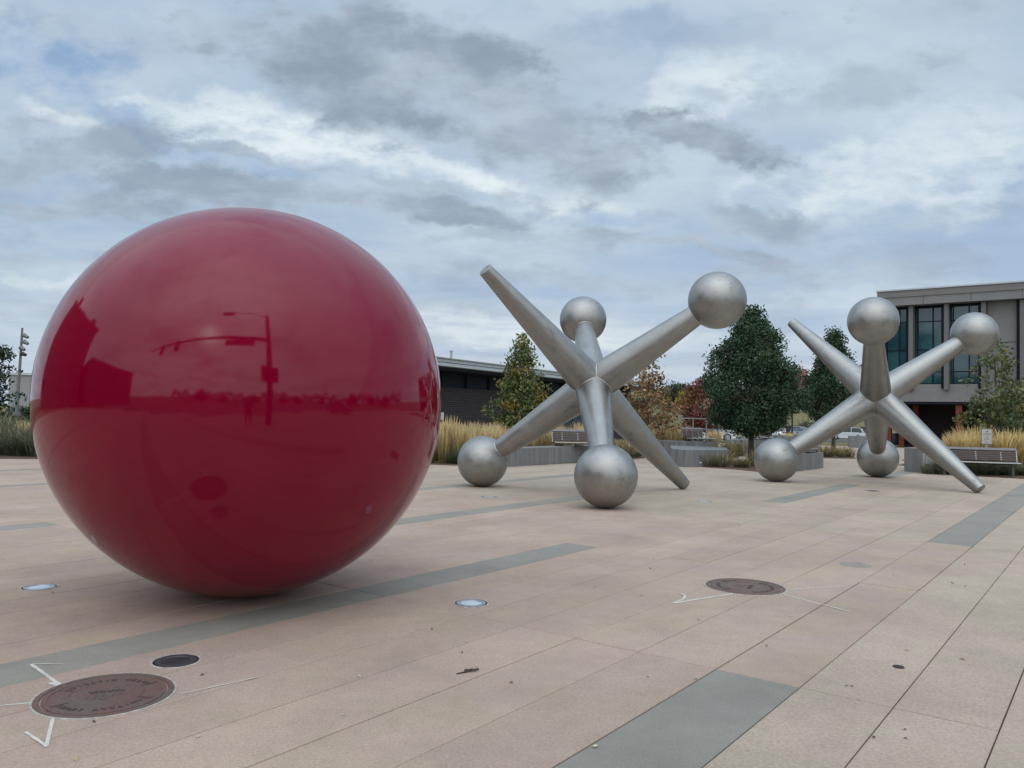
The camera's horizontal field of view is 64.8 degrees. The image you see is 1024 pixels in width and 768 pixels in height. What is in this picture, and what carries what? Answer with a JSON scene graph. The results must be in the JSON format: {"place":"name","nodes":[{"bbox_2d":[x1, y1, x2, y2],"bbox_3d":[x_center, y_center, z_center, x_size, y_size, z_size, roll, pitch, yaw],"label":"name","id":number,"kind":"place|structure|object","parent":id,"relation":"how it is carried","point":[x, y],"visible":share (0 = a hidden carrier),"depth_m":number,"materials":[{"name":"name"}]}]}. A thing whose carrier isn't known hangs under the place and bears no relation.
{"place":"outdoors","nodes":[
{"label":"outdoors","id":0,"kind":"place"},
{"bbox_2d":[0,451,644,465],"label":"planting bed","id":1,"kind":"object","parent":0,"point":[33,457],"visible":0.12,"depth_m":22.17,"materials":[{"name":"brown plant"}]},
{"bbox_2d":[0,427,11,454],"bbox_3d":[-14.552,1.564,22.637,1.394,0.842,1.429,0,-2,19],"label":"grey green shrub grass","id":2,"kind":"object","parent":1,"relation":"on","point":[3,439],"visible":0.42,"depth_m":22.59,"materials":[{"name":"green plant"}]},
{"bbox_2d":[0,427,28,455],"bbox_3d":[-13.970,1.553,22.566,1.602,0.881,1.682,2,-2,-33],"label":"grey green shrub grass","id":3,"kind":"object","parent":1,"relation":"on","point":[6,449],"visible":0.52,"depth_m":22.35,"materials":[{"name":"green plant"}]},
{"bbox_2d":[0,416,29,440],"bbox_3d":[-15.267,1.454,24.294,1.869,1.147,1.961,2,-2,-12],"label":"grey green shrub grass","id":4,"kind":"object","parent":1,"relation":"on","point":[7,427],"visible":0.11,"depth_m":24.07,"materials":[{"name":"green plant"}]},
{"bbox_2d":[0,419,30,455],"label":"grey green shrub grass","id":5,"kind":"object","parent":1,"relation":"on","point":[21,452],"visible":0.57,"depth_m":22.34,"materials":[{"name":"green plant"}]},
{"bbox_2d":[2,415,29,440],"bbox_3d":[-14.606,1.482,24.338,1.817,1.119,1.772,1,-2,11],"label":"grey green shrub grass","id":6,"kind":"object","parent":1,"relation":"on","point":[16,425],"visible":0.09,"depth_m":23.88,"materials":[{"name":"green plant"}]},
{"bbox_2d":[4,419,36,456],"bbox_3d":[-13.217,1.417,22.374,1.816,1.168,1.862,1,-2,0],"label":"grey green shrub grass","id":7,"kind":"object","parent":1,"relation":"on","point":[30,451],"visible":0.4,"depth_m":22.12,"materials":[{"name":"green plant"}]},
{"bbox_2d":[16,421,30,435],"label":"feather reed grass","id":8,"kind":"object","parent":1,"relation":"on","point":[24,427],"depth_m":24.12,"materials":[{"name":"plant"}]},
{"bbox_2d":[443,448,458,463],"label":"grey green shrub grass","id":9,"kind":"object","parent":1,"relation":"on","point":[450,460],"visible":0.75,"depth_m":22.56,"materials":[{"name":"green plant"}]},
{"bbox_2d":[450,423,468,453],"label":"feather reed grass","id":10,"kind":"object","parent":1,"relation":"on","point":[459,441],"depth_m":22.79,"materials":[{"name":"plant"}]},
{"bbox_2d":[482,423,499,439],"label":"feather reed grass","id":11,"kind":"object","parent":1,"relation":"on","point":[496,436],"depth_m":22.72,"materials":[{"name":"plant"}]},
{"bbox_2d":[481,332,553,430],"bbox_3d":[0.297,0.290,27.630,2.705,4.429,2.763,1,-2,0],"label":"young shade tree","id":12,"kind":"object","parent":1,"relation":"on","point":[523,359],"visible":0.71,"depth_m":27.27,"materials":[{"name":"green plant"}]},
{"bbox_2d":[537,434,547,445],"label":"feather reed grass","id":13,"kind":"object","parent":1,"relation":"on","point":[543,438],"depth_m":25.74,"materials":[{"name":"plant"}]},
{"bbox_2d":[544,428,557,445],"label":"feather reed grass","id":14,"kind":"object","parent":1,"relation":"on","point":[549,440],"depth_m":25.59,"materials":[{"name":"plant"}]},
{"bbox_2d":[570,423,584,444],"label":"feather reed grass","id":15,"kind":"object","parent":1,"relation":"on","point":[576,432],"depth_m":26.77,"materials":[{"name":"plant"}]},
{"bbox_2d":[622,354,686,438],"bbox_3d":[5.177,0.604,31.084,2.954,4.228,2.487,1,-2,0],"label":"young shade tree","id":16,"kind":"object","parent":1,"relation":"on","point":[648,385],"visible":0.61,"depth_m":30.72,"materials":[{"name":"brown plant"}]},
{"bbox_2d":[660,425,672,440],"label":"feather reed grass","id":17,"kind":"object","parent":1,"relation":"on","point":[666,436],"depth_m":30.48,"materials":[{"name":"plant"}]},
{"bbox_2d":[665,425,678,440],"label":"feather reed grass","id":18,"kind":"object","parent":1,"relation":"on","point":[672,435],"depth_m":30.36,"materials":[{"name":"plant"}]},
{"bbox_2d":[435,423,452,463],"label":"feather reed grass","id":19,"kind":"object","parent":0,"point":[443,444],"depth_m":22.65,"materials":[{"name":"plant"}]},
{"bbox_2d":[439,415,460,460],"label":"feather reed grass","id":20,"kind":"object","parent":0,"point":[445,425],"depth_m":22.84,"materials":[{"name":"plant"}]},
{"bbox_2d":[0,389,904,447],"bbox_3d":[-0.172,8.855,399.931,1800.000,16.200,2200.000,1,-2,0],"label":"ground","id":21,"kind":"structure","parent":0,"point":[799,417],"depth_m":153.43,"materials":[{"name":"plant"}]},
{"bbox_2d":[0,344,27,419],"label":"leafy tree","id":22,"kind":"object","parent":21,"relation":"on","point":[3,357],"visible":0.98,"depth_m":47.12,"materials":[{"name":"green plant"}]},
{"bbox_2d":[1,404,29,423],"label":"evergreen shrub","id":23,"kind":"object","parent":21,"relation":"on","point":[12,408],"visible":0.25,"depth_m":74.36,"materials":[{"name":"green plant"}]},
{"bbox_2d":[7,373,31,410],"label":"grey hall","id":24,"kind":"structure","parent":21,"relation":"on","point":[25,382],"depth_m":111.98,"materials":[{"name":"metal"}]},
{"bbox_2d":[12,328,28,415],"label":"floodlight pole","id":25,"kind":"object","parent":21,"relation":"on","point":[21,354],"visible":0.97,"depth_m":59.91,"materials":[{"name":"metal"}]},
{"bbox_2d":[12,404,29,423],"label":"evergreen shrub","id":26,"kind":"object","parent":21,"relation":"on","point":[26,411],"visible":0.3,"depth_m":74.40,"materials":[{"name":"green plant"}]},
{"bbox_2d":[436,350,665,438],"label":"brick building","id":27,"kind":"structure","parent":21,"relation":"on","point":[469,388],"depth_m":53.26,"materials":[{"name":"black brick"}]},
{"bbox_2d":[660,379,686,407],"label":"hillside tree","id":28,"kind":"object","parent":21,"relation":"on","point":[674,394],"visible":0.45,"depth_m":168.98,"materials":[{"name":"green plant"}]},
{"bbox_2d":[676,389,688,408],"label":"roadside tree","id":29,"kind":"object","parent":21,"relation":"on","point":[680,396],"visible":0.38,"depth_m":119.79,"materials":[{"name":"yellow plant"}]},
{"bbox_2d":[677,376,720,440],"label":"maple tree","id":30,"kind":"object","parent":21,"relation":"on","point":[690,411],"visible":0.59,"depth_m":65.47,"materials":[{"name":"red plant"}]},
{"bbox_2d":[694,424,737,440],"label":"parked car","id":31,"kind":"object","parent":21,"relation":"on","point":[729,436],"visible":0.16,"depth_m":70.79,"materials":[{"name":"white paint"}]},
{"bbox_2d":[793,367,809,394],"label":"maple tree","id":32,"kind":"object","parent":21,"relation":"on","point":[803,373],"visible":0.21,"depth_m":164.38,"materials":[{"name":"red plant"}]},
{"bbox_2d":[796,420,811,425],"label":"slope shrub","id":33,"kind":"object","parent":21,"relation":"on","point":[804,423],"visible":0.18,"depth_m":127.45,"materials":[{"name":"green plant"}]},
{"bbox_2d":[764,426,864,436],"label":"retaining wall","id":34,"kind":"structure","parent":21,"relation":"on","point":[788,429],"depth_m":124.67,"materials":[{"name":"concrete"}]},
{"bbox_2d":[892,433,898,444],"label":"litter bin","id":35,"kind":"object","parent":21,"relation":"on","point":[895,438],"visible":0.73,"depth_m":65.65,"materials":[{"name":"black metal"}]},
{"bbox_2d":[876,280,1023,446],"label":"modern building","id":36,"kind":"structure","parent":21,"relation":"on","point":[929,316],"depth_m":57.27,"materials":[{"name":"concrete"}]},
{"bbox_2d":[885,309,905,371],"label":"window","id":37,"kind":"structure","parent":36,"relation":"in","point":[895,348],"depth_m":59.52,"materials":[{"name":"blue"}]},
{"bbox_2d":[915,307,940,383],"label":"window","id":38,"kind":"structure","parent":36,"relation":"in","point":[927,320],"depth_m":58.36,"materials":[{"name":"blue"}]},
{"bbox_2d":[951,305,977,383],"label":"window","id":39,"kind":"structure","parent":36,"relation":"in","point":[961,364],"depth_m":56.99,"materials":[{"name":"blue"}]},
{"bbox_2d":[973,385,1023,433],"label":"evergreen shrub","id":40,"kind":"object","parent":21,"relation":"on","point":[1010,406],"visible":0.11,"depth_m":33.83,"materials":[{"name":"green plant"}]},
{"bbox_2d":[467,429,481,440],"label":"feather reed grass","id":41,"kind":"object","parent":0,"point":[470,435],"depth_m":22.84,"materials":[{"name":"plant"}]},
{"bbox_2d":[466,421,483,437],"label":"feather reed grass","id":42,"kind":"object","parent":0,"point":[471,427],"depth_m":23.78,"materials":[{"name":"plant"}]},
{"bbox_2d":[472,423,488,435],"bbox_3d":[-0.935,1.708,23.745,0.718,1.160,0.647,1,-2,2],"label":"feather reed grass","id":43,"kind":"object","parent":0,"point":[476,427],"depth_m":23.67,"materials":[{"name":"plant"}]},
{"bbox_2d":[0,443,1023,767],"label":"plaza","id":44,"kind":"structure","parent":0,"point":[584,629],"depth_m":5.40,"materials":[{"name":"concrete"}]},
{"bbox_2d":[19,583,58,590],"bbox_3d":[-3.833,1.646,6.545,0.282,0.009,0.282,1,-2,0],"label":"ground light","id":45,"kind":"object","parent":44,"relation":"on","point":[41,587],"visible":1,"depth_m":6.52,"materials":[{"name":"white"}]},
{"bbox_2d":[28,673,176,719],"bbox_3d":[-2.095,1.600,4.161,0.684,0.012,0.684,2,-2,-20],"label":"manhole cover","id":46,"kind":"object","parent":44,"relation":"on","point":[102,696],"visible":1,"depth_m":4.13,"materials":[{"name":"metal"}]},
{"bbox_2d":[150,654,201,668],"bbox_3d":[-1.967,1.620,4.726,0.282,0.009,0.282,1,-2,0],"label":"ground light","id":47,"kind":"object","parent":44,"relation":"on","point":[172,661],"visible":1,"depth_m":4.71,"materials":[{"name":"glass"}]},
{"bbox_2d":[29,207,440,597],"bbox_3d":[-2.119,0.140,6.551,3.083,3.083,3.083,1,-2,0],"label":"giant ball","id":48,"kind":"object","parent":44,"relation":"on","point":[234,402],"visible":1,"depth_m":5.33,"materials":[{"name":"red paint"}]},
{"bbox_2d":[456,668,478,673],"bbox_3d":[-0.247,1.643,4.628,0.068,0.019,0.146,0,-2,37],"label":"twig","id":49,"kind":"object","parent":44,"relation":"on","point":[467,670],"visible":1,"depth_m":4.63,"materials":[{"name":"wood"}]},
{"bbox_2d":[453,599,488,607],"bbox_3d":[-0.318,1.705,6.290,0.282,0.009,0.282,1,-2,0],"label":"ground light","id":50,"kind":"object","parent":44,"relation":"on","point":[471,603],"visible":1,"depth_m":6.26,"materials":[{"name":"glass"}]},
{"bbox_2d":[507,445,588,466],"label":"seat wall","id":51,"kind":"structure","parent":44,"relation":"on","point":[531,455],"depth_m":23.21,"materials":[{"name":"concrete"}]},
{"bbox_2d":[551,429,587,446],"bbox_3d":[2.017,1.629,24.408,1.590,0.493,0.639,1,-2,-6],"label":"slatted bench","id":52,"kind":"object","parent":51,"relation":"on","point":[561,435],"visible":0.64,"depth_m":24.54,"materials":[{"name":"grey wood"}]},
{"bbox_2d":[457,265,746,507],"bbox_3d":[1.516,0.033,15.168,4.924,4.051,4.899,2,-2,-32],"label":"giant jack","id":53,"kind":"object","parent":44,"relation":"on","point":[605,470],"visible":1,"depth_m":14.57,"materials":[{"name":"silver metal"}]},
{"bbox_2d":[677,426,691,440],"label":"feather reed grass","id":54,"kind":"object","parent":44,"relation":"on","point":[681,439],"depth_m":30.41,"materials":[{"name":"plant"}]},
{"bbox_2d":[658,440,716,454],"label":"seat wall","id":55,"kind":"structure","parent":44,"relation":"on","point":[666,444],"depth_m":29.65,"materials":[{"name":"concrete"}]},
{"bbox_2d":[681,428,714,441],"bbox_3d":[6.926,1.881,30.056,1.120,0.488,0.640,1,-2,-2],"label":"slatted bench","id":56,"kind":"object","parent":55,"relation":"on","point":[693,432],"visible":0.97,"depth_m":30.21,"materials":[{"name":"grey wood"}]},
{"bbox_2d":[659,414,726,446],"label":"railing","id":57,"kind":"object","parent":44,"relation":"on","point":[712,429],"visible":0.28,"depth_m":46.92,"materials":[{"name":"metal"}]},
{"bbox_2d":[670,446,727,466],"bbox_3d":[5.672,2.358,24.655,1.746,0.800,3.056,1,-2,13],"label":"concrete block seat","id":58,"kind":"object","parent":44,"relation":"on","point":[685,456],"visible":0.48,"depth_m":23.59,"materials":[{"name":"concrete"}]},
{"bbox_2d":[708,440,735,452],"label":"bunch grass","id":59,"kind":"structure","parent":44,"relation":"on","point":[722,446],"depth_m":28.65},
{"bbox_2d":[706,460,757,471],"bbox_3d":[6.843,2.526,24.676,2.871,0.112,5.470,1,-2,15],"label":"planting bed","id":60,"kind":"object","parent":44,"relation":"on","point":[751,468],"visible":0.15,"depth_m":23.21,"materials":[{"name":"brown plant"}]},
{"bbox_2d":[695,303,816,462],"bbox_3d":[7.837,-0.060,26.289,3.844,5.330,3.526,1,-2,0],"label":"pear tree","id":61,"kind":"object","parent":60,"relation":"on","point":[752,409],"visible":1,"depth_m":25.52,"materials":[{"name":"green plant"}]},
{"bbox_2d":[724,445,745,457],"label":"bunch grass","id":62,"kind":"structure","parent":44,"relation":"on","point":[738,450],"depth_m":28.78,"materials":[{"name":"plant"}]},
{"bbox_2d":[729,440,755,455],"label":"bunch grass","id":63,"kind":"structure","parent":44,"relation":"on","point":[742,451],"depth_m":30.18,"materials":[{"name":"plant"}]},
{"bbox_2d":[725,439,764,452],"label":"seat wall","id":64,"kind":"structure","parent":44,"relation":"on","point":[757,443],"depth_m":35.03,"materials":[{"name":"concrete"}]},
{"bbox_2d":[704,578,787,595],"bbox_3d":[2.051,1.782,7.099,0.707,0.012,0.707,0,-2,25],"label":"manhole cover","id":65,"kind":"object","parent":44,"relation":"on","point":[743,586],"visible":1,"depth_m":7.07,"materials":[{"name":"metal"}]},
{"bbox_2d":[769,435,818,450],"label":"seat wall","id":66,"kind":"structure","parent":44,"relation":"on","point":[788,438],"depth_m":40.56,"materials":[{"name":"concrete"}]},
{"bbox_2d":[796,452,822,471],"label":"seat wall","id":67,"kind":"structure","parent":44,"relation":"on","point":[809,461],"depth_m":23.23,"materials":[{"name":"concrete"}]},
{"bbox_2d":[823,455,855,458],"bbox_3d":[12.141,3.155,32.722,2.800,0.612,5.393,1,-2,0],"label":"planting bed","id":68,"kind":"object","parent":44,"relation":"on","point":[837,457],"visible":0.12,"depth_m":30.38,"materials":[{"name":"brown plant"}]},
{"bbox_2d":[796,326,861,449],"bbox_3d":[13.322,0.248,33.518,3.060,5.423,3.284,1,-2,0],"label":"pear tree","id":69,"kind":"object","parent":68,"relation":"on","point":[830,391],"visible":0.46,"depth_m":33.16,"materials":[{"name":"green plant"}]},
{"bbox_2d":[841,446,856,457],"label":"bunch grass","id":70,"kind":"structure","parent":68,"relation":"on","point":[853,453],"depth_m":31.02,"materials":[{"name":"plant"}]},
{"bbox_2d":[848,436,867,447],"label":"concrete block seat","id":71,"kind":"object","parent":44,"relation":"on","point":[856,441],"visible":0.26,"depth_m":51.75,"materials":[{"name":"concrete"}]},
{"bbox_2d":[754,297,999,492],"bbox_3d":[8.474,0.296,18.811,4.899,4.054,4.921,2,-2,-32],"label":"giant jack","id":72,"kind":"object","parent":44,"relation":"on","point":[877,390],"visible":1,"depth_m":18.50,"materials":[{"name":"silver metal"}]},
{"bbox_2d":[904,447,938,472],"bbox_3d":[12.367,2.363,23.781,2.542,0.990,0.719,3,-2,-37],"label":"concrete block seat","id":73,"kind":"object","parent":44,"relation":"on","point":[912,455],"visible":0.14,"depth_m":23.03,"materials":[{"name":"concrete"}]},
{"bbox_2d":[915,461,935,473],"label":"grey green shrub grass","id":74,"kind":"object","parent":44,"relation":"on","point":[925,470],"visible":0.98,"depth_m":22.24,"materials":[{"name":"green plant"}]},
{"bbox_2d":[922,452,933,469],"bbox_3d":[11.595,2.168,22.466,0.310,0.660,0.147,1,-2,0],"label":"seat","id":75,"kind":"object","parent":44,"relation":"on","point":[926,459],"visible":0.56,"depth_m":22.44,"materials":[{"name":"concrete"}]},
{"bbox_2d":[903,460,1023,478],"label":"planting bed","id":76,"kind":"object","parent":44,"relation":"on","point":[1021,476],"visible":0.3,"depth_m":21.89,"materials":[{"name":"brown plant"}]},
{"bbox_2d":[932,462,946,473],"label":"grey green shrub grass","id":77,"kind":"object","parent":76,"relation":"on","point":[938,471],"visible":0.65,"depth_m":22.19,"materials":[{"name":"green plant"}]},
{"bbox_2d":[943,430,972,460],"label":"golden reed grass","id":78,"kind":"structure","parent":76,"relation":"on","point":[956,439],"depth_m":22.70,"materials":[{"name":"plant"}]},
{"bbox_2d":[950,425,978,436],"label":"golden reed grass","id":79,"kind":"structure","parent":76,"relation":"on","point":[963,430],"depth_m":25.73,"materials":[{"name":"plant"}]},
{"bbox_2d":[966,460,982,474],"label":"grey green shrub grass","id":80,"kind":"object","parent":76,"relation":"on","point":[974,471],"visible":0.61,"depth_m":22.23,"materials":[{"name":"green plant"}]},
{"bbox_2d":[943,447,1021,476],"bbox_3d":[12.684,2.120,22.014,2.000,0.768,0.639,0,-2,18],"label":"slatted bench","id":81,"kind":"object","parent":76,"relation":"on","point":[993,454],"visible":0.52,"depth_m":22.06,"materials":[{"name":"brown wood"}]},
{"bbox_2d":[974,464,990,474],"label":"grey green shrub grass","id":82,"kind":"object","parent":76,"relation":"on","point":[983,472],"visible":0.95,"depth_m":22.18,"materials":[{"name":"green plant"}]},
{"bbox_2d":[981,429,991,465],"bbox_3d":[13.257,1.893,22.566,0.300,1.282,0.052,1,-2,2],"label":"notice sign","id":83,"kind":"object","parent":76,"relation":"on","point":[986,440],"visible":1,"depth_m":22.56,"materials":[{"name":"metal"}]},
{"bbox_2d":[952,339,1023,437],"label":"young shade tree","id":84,"kind":"object","parent":76,"relation":"on","point":[996,400],"visible":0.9,"depth_m":25.07,"materials":[{"name":"green plant"}]},
{"bbox_2d":[984,464,1004,474],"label":"grey green shrub grass","id":85,"kind":"object","parent":76,"relation":"on","point":[994,471],"visible":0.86,"depth_m":22.27,"materials":[{"name":"green plant"}]},
{"bbox_2d":[1000,465,1019,475],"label":"grey green shrub grass","id":86,"kind":"object","parent":76,"relation":"on","point":[1006,472],"visible":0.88,"depth_m":22.20,"materials":[{"name":"green plant"}]},
{"bbox_2d":[1004,461,1021,475],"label":"grey green shrub grass","id":87,"kind":"object","parent":76,"relation":"on","point":[1016,470],"visible":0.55,"depth_m":22.25,"materials":[{"name":"green plant"}]},
{"bbox_2d":[1012,435,1023,471],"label":"golden reed grass","id":88,"kind":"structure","parent":76,"relation":"on","point":[1021,453],"depth_m":22.76,"materials":[{"name":"plant"}]},
{"bbox_2d":[0,0,1023,403],"label":"sky","id":89,"kind":"structure","parent":0,"point":[821,156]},
{"bbox_2d":[614,440,637,457],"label":"bunch grass","id":90,"kind":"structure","parent":0,"point":[621,446],"depth_m":27.11,"materials":[{"name":"plant"}]},
{"bbox_2d":[700,455,717,466],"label":"bunch grass","id":91,"kind":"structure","parent":0,"point":[705,462],"depth_m":23.50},
{"bbox_2d":[706,453,736,466],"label":"bunch grass","id":92,"kind":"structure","parent":0,"point":[726,462],"depth_m":23.48,"materials":[{"name":"plant"}]},
{"bbox_2d":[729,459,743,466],"bbox_3d":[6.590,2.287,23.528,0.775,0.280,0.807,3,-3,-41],"label":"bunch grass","id":93,"kind":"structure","parent":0,"point":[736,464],"depth_m":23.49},
{"bbox_2d":[731,455,754,467],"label":"bunch grass","id":94,"kind":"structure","parent":0,"point":[743,465],"depth_m":23.35,"materials":[{"name":"plant"}]},
{"bbox_2d":[742,451,754,465],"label":"bunch grass","id":95,"kind":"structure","parent":0,"point":[752,457],"depth_m":24.13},
{"bbox_2d":[721,437,847,441],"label":"parking lot","id":96,"kind":"structure","parent":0,"point":[843,440],"depth_m":99.12,"materials":[{"name":"asphalt"}]},
{"bbox_2d":[772,428,785,435],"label":"parked car","id":97,"kind":"object","parent":96,"relation":"on","point":[783,431],"visible":0.23,"depth_m":97.76,"materials":[{"name":"white paint"}]},
{"bbox_2d":[789,428,806,435],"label":"parked car","id":98,"kind":"object","parent":96,"relation":"on","point":[797,431],"visible":0.23,"depth_m":99.00,"materials":[{"name":"silver metal"}]},
{"bbox_2d":[835,427,866,438],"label":"parked car","id":99,"kind":"object","parent":96,"relation":"on","point":[853,431],"visible":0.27,"depth_m":108.94,"materials":[{"name":"white paint"}]},
{"bbox_2d":[815,444,834,456],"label":"bunch grass","id":100,"kind":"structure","parent":0,"point":[824,452],"depth_m":30.91,"materials":[{"name":"plant"}]},
{"bbox_2d":[834,448,851,456],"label":"bunch grass","id":101,"kind":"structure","parent":0,"point":[843,454],"depth_m":30.78,"materials":[{"name":"plant"}]},
{"bbox_2d":[840,562,870,567],"bbox_3d":[3.520,1.851,8.277,0.300,0.004,0.300,1,-2,0],"label":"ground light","id":102,"kind":"object","parent":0,"point":[856,564],"visible":1,"depth_m":8.27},
{"bbox_2d":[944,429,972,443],"bbox_3d":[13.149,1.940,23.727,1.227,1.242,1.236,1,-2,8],"label":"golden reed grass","id":103,"kind":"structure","parent":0,"point":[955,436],"depth_m":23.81,"materials":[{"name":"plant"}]},
{"bbox_2d":[958,430,986,465],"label":"golden reed grass","id":104,"kind":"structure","parent":0,"point":[970,440],"depth_m":22.75,"materials":[{"name":"plant"}]},
{"bbox_2d":[962,433,994,467],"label":"golden reed grass","id":105,"kind":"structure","parent":0,"point":[978,446],"depth_m":22.70,"materials":[{"name":"plant"}]},
{"bbox_2d":[967,425,997,441],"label":"golden reed grass","id":106,"kind":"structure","parent":0,"point":[972,432],"depth_m":23.81,"materials":[{"name":"plant"}]},
{"bbox_2d":[974,432,1005,467],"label":"golden reed grass","id":107,"kind":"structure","parent":0,"point":[993,444],"depth_m":22.80,"materials":[{"name":"plant"}]},
{"bbox_2d":[979,431,1023,468],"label":"golden reed grass","id":108,"kind":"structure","parent":0,"point":[1003,445],"depth_m":22.61,"materials":[{"name":"plant"}]},
{"bbox_2d":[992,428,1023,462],"bbox_3d":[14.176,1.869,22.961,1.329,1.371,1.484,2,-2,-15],"label":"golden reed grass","id":109,"kind":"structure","parent":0,"point":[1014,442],"depth_m":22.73,"materials":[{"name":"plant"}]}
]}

